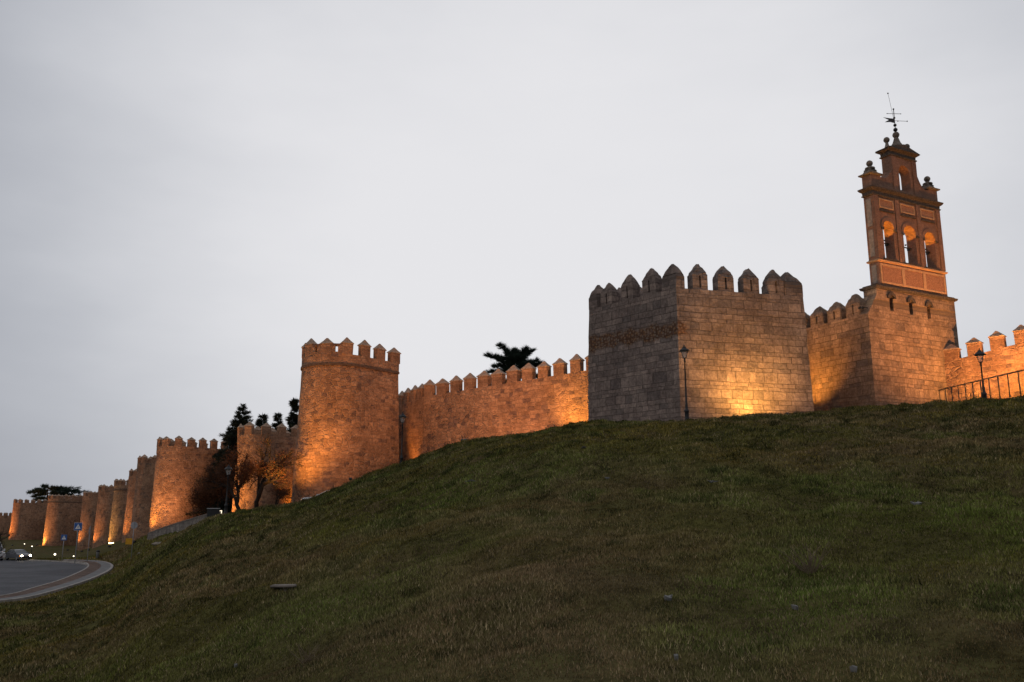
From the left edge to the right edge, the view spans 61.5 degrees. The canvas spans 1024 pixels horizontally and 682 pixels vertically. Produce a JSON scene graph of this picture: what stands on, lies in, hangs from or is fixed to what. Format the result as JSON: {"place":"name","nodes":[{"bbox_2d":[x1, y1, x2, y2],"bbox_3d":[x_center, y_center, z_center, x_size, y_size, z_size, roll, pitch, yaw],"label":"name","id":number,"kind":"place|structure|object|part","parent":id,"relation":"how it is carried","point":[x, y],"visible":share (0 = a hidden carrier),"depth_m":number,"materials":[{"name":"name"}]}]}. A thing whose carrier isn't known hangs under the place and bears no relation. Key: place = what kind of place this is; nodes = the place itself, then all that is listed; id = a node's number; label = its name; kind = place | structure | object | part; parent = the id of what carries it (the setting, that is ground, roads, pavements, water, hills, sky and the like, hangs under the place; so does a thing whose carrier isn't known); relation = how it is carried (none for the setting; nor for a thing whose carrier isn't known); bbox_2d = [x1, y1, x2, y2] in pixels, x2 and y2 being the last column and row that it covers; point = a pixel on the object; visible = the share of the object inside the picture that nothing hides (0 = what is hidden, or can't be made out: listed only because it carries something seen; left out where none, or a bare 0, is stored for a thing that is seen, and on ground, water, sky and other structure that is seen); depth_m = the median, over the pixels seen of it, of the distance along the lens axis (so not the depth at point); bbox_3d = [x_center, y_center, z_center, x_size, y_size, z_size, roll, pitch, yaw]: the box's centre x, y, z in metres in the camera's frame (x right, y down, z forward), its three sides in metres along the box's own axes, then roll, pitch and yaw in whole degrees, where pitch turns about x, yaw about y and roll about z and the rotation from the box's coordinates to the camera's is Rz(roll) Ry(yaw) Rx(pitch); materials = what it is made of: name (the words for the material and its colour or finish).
{"place":"outdoors","nodes":[
{"label":"outdoors","id":0,"kind":"place"},
{"bbox_2d":[0,544,5,560],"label":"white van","id":1,"kind":"object","parent":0,"point":[1,549],"visible":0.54,"depth_m":120.19,"materials":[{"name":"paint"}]},
{"bbox_2d":[0,560,86,594],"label":"road","id":2,"kind":"structure","parent":0,"point":[18,575],"depth_m":89.14,"materials":[{"name":"grey asphalt"}]},
{"bbox_2d":[5,549,31,560],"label":"silver car","id":3,"kind":"object","parent":2,"relation":"on","point":[17,554],"visible":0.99,"depth_m":120.86,"materials":[{"name":"paint"}]},
{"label":"windows","id":4,"kind":"part","parent":3,"relation":"part of","materials":[{"name":"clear glass"}]},
{"bbox_2d":[0,560,88,595],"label":"kerb","id":5,"kind":"structure","parent":2,"relation":"on","point":[56,580],"depth_m":78.53,"materials":[{"name":"concrete"}]},
{"bbox_2d":[0,560,110,599],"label":"pavement","id":6,"kind":"structure","parent":0,"point":[93,567],"depth_m":74.51,"materials":[{"name":"grey concrete"}]},
{"bbox_2d":[0,394,1023,681],"bbox_3d":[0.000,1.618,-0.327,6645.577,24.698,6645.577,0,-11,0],"label":"ground","id":7,"kind":"structure","parent":0,"point":[620,585],"depth_m":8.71,"materials":[{"name":"green plant"}]},
{"bbox_2d":[0,512,11,536],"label":"round tower","id":8,"kind":"structure","parent":7,"relation":"on","point":[5,520],"depth_m":356.62,"materials":[{"name":"brown stone"}]},
{"bbox_2d":[0,527,12,557],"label":"bare tree","id":9,"kind":"object","parent":7,"relation":"on","point":[3,544],"visible":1,"depth_m":59.61,"materials":[{"name":"brown plant"}]},
{"bbox_2d":[8,499,47,539],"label":"round tower","id":10,"kind":"structure","parent":7,"relation":"on","point":[27,520],"depth_m":309.65,"materials":[{"name":"brown stone"}]},
{"bbox_2d":[3,559,86,564],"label":"kerb","id":11,"kind":"structure","parent":7,"relation":"on","point":[50,561],"depth_m":117.36,"materials":[{"name":"concrete"}]},
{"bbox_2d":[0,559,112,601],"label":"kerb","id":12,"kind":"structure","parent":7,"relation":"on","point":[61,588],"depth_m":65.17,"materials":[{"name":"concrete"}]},
{"bbox_2d":[26,483,89,502],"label":"cedar tree","id":13,"kind":"object","parent":7,"relation":"on","point":[43,490],"visible":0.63,"depth_m":329.39,"materials":[{"name":"green plant"}]},
{"bbox_2d":[42,494,82,545],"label":"round tower","id":14,"kind":"structure","parent":7,"relation":"on","point":[63,514],"depth_m":253.17,"materials":[{"name":"stone"}]},
{"bbox_2d":[61,535,66,560],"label":"crossing sign","id":15,"kind":"object","parent":7,"relation":"on","point":[63,537],"visible":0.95,"depth_m":118.87,"materials":[{"name":"metal"}]},
{"bbox_2d":[74,523,82,563],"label":"crossing sign","id":16,"kind":"object","parent":7,"relation":"on","point":[77,527],"visible":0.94,"depth_m":109.38,"materials":[{"name":"metal"}]},
{"bbox_2d":[77,491,97,549],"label":"round tower","id":17,"kind":"structure","parent":7,"relation":"on","point":[88,510],"depth_m":218.48,"materials":[{"name":"brown stone"}]},
{"bbox_2d":[92,484,113,548],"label":"round tower","id":18,"kind":"structure","parent":7,"relation":"on","point":[103,516],"depth_m":198.12,"materials":[{"name":"brown stone"}]},
{"bbox_2d":[108,479,127,541],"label":"round tower","id":19,"kind":"structure","parent":7,"relation":"on","point":[120,489],"depth_m":177.78,"materials":[{"name":"stone"}]},
{"bbox_2d":[122,469,136,542],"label":"round tower","id":20,"kind":"structure","parent":7,"relation":"on","point":[129,502],"depth_m":154.77,"materials":[{"name":"brown stone"}]},
{"bbox_2d":[125,522,137,556],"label":"round sign","id":21,"kind":"object","parent":7,"relation":"on","point":[134,525],"visible":0.94,"depth_m":107.14,"materials":[{"name":"metal"}]},
{"bbox_2d":[130,454,155,539],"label":"round tower","id":22,"kind":"structure","parent":7,"relation":"on","point":[143,491],"depth_m":139.09,"materials":[{"name":"brown stone"}]},
{"bbox_2d":[147,511,220,539],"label":"stone parapet","id":23,"kind":"structure","parent":7,"relation":"on","point":[179,526],"depth_m":94.07,"materials":[{"name":"stone"}]},
{"bbox_2d":[148,436,229,532],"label":"round tower","id":24,"kind":"structure","parent":7,"relation":"on","point":[179,464],"depth_m":125.16,"materials":[{"name":"brown stone"}]},
{"bbox_2d":[184,426,232,516],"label":"spruce tree","id":25,"kind":"object","parent":7,"relation":"on","point":[228,428],"visible":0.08,"depth_m":127.68,"materials":[{"name":"green plant"}]},
{"bbox_2d":[181,471,242,514],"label":"bare tree","id":26,"kind":"object","parent":7,"relation":"on","point":[200,499],"visible":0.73,"depth_m":82.35,"materials":[{"name":"brown plant"}]},
{"bbox_2d":[207,508,219,516],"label":"cabinet","id":27,"kind":"object","parent":7,"relation":"on","point":[212,511],"visible":0.59,"depth_m":71.34,"materials":[{"name":"black metal"}]},
{"bbox_2d":[194,403,253,512],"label":"spruce tree","id":28,"kind":"object","parent":7,"relation":"on","point":[235,423],"visible":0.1,"depth_m":124.79,"materials":[{"name":"green plant"}]},
{"bbox_2d":[190,443,264,509],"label":"bare tree","id":29,"kind":"object","parent":7,"relation":"on","point":[246,468],"visible":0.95,"depth_m":73.82,"materials":[{"name":"brown plant"}]},
{"bbox_2d":[223,465,231,514],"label":"street lamp","id":30,"kind":"object","parent":7,"relation":"on","point":[228,467],"visible":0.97,"depth_m":66.93,"materials":[{"name":"black metal"}]},
{"bbox_2d":[230,412,268,506],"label":"spruce tree","id":31,"kind":"object","parent":7,"relation":"on","point":[261,421],"visible":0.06,"depth_m":123.91,"materials":[{"name":"green plant"}]},
{"bbox_2d":[232,422,297,511],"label":"round tower","id":32,"kind":"structure","parent":7,"relation":"on","point":[250,436],"depth_m":105.10,"materials":[{"name":"brown stone"}]},
{"bbox_2d":[248,433,306,507],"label":"bare tree","id":33,"kind":"object","parent":7,"relation":"on","point":[275,466],"visible":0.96,"depth_m":74.22,"materials":[{"name":"brown plant"}]},
{"bbox_2d":[271,412,285,430],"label":"spruce tree","id":34,"kind":"object","parent":7,"relation":"on","point":[277,417],"visible":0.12,"depth_m":125.96,"materials":[{"name":"green plant"}]},
{"bbox_2d":[266,480,291,504],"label":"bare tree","id":35,"kind":"object","parent":7,"relation":"on","point":[285,492],"visible":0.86,"depth_m":82.64,"materials":[{"name":"brown plant"}]},
{"bbox_2d":[270,584,296,590],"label":"concrete slab","id":36,"kind":"structure","parent":7,"relation":"on","point":[286,586],"depth_m":12.16,"materials":[{"name":"grey concrete"}]},
{"bbox_2d":[283,398,298,436],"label":"spruce tree","id":37,"kind":"object","parent":7,"relation":"on","point":[292,419],"visible":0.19,"depth_m":121.93,"materials":[{"name":"green plant"}]},
{"bbox_2d":[291,337,400,501],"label":"round tower","id":38,"kind":"structure","parent":7,"relation":"on","point":[348,421],"depth_m":77.03,"materials":[{"name":"stone"}]},
{"bbox_2d":[399,412,405,462],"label":"street lamp","id":39,"kind":"object","parent":7,"relation":"on","point":[402,415],"visible":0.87,"depth_m":65.75,"materials":[{"name":"black metal"}]},
{"bbox_2d":[399,354,587,461],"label":"curtain wall","id":40,"kind":"structure","parent":7,"relation":"on","point":[442,412],"depth_m":76.87,"materials":[{"name":"brown stone"}]},
{"bbox_2d":[482,341,542,384],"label":"cedar tree","id":41,"kind":"object","parent":7,"relation":"on","point":[516,357],"visible":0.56,"depth_m":95.03,"materials":[{"name":"green plant"}]},
{"bbox_2d":[664,594,672,600],"bbox_3d":[1.298,2.123,7.124,0.076,0.053,0.164,-1,-11,5],"label":"paper scrap","id":42,"kind":"object","parent":7,"relation":"on","point":[666,597],"visible":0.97,"depth_m":7.08,"materials":[{"name":"white paper"}]},
{"bbox_2d":[679,345,688,419],"bbox_3d":[10.281,2.705,50.973,0.575,5.079,0.575,0,-11,0],"label":"street lamp","id":43,"kind":"object","parent":7,"relation":"on","point":[686,350],"visible":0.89,"depth_m":50.96,"materials":[{"name":"black metal"}]},
{"bbox_2d":[588,264,813,421],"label":"square tower","id":44,"kind":"structure","parent":7,"relation":"on","point":[746,346],"depth_m":57.59,"materials":[{"name":"grey stone"}]},
{"bbox_2d":[775,542,832,573],"bbox_3d":[2.802,2.074,8.208,0.429,0.333,0.532,6,-13,-27],"label":"dry weed","id":45,"kind":"object","parent":7,"relation":"on","point":[811,558],"visible":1,"depth_m":8.19,"materials":[{"name":"brown plant"}]},
{"bbox_2d":[850,665,856,671],"bbox_3d":[1.976,1.894,4.977,0.043,0.041,0.030,-7,-14,32],"label":"paper scrap","id":46,"kind":"object","parent":7,"relation":"on","point":[853,668],"visible":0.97,"depth_m":4.97,"materials":[{"name":"white paper"}]},
{"bbox_2d":[805,93,958,410],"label":"bell tower","id":47,"kind":"structure","parent":7,"relation":"on","point":[894,340],"depth_m":65.87,"materials":[{"name":"stone"}]},
{"bbox_2d":[974,348,986,398],"bbox_3d":[27.614,2.307,50.543,0.574,3.823,0.575,0,-11,0],"label":"street lamp","id":48,"kind":"object","parent":7,"relation":"on","point":[982,354],"visible":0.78,"depth_m":50.60,"materials":[{"name":"black metal"}]},
{"bbox_2d":[939,369,1023,400],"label":"railing","id":49,"kind":"object","parent":7,"relation":"on","point":[1018,371],"visible":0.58,"depth_m":47.37,"materials":[{"name":"black metal"}]},
{"bbox_2d":[943,325,1023,401],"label":"curtain wall","id":50,"kind":"structure","parent":7,"relation":"on","point":[1001,357],"depth_m":64.19,"materials":[{"name":"beige stone"}]},
{"bbox_2d":[0,0,1023,514],"label":"sky","id":51,"kind":"structure","parent":0,"point":[194,194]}
]}

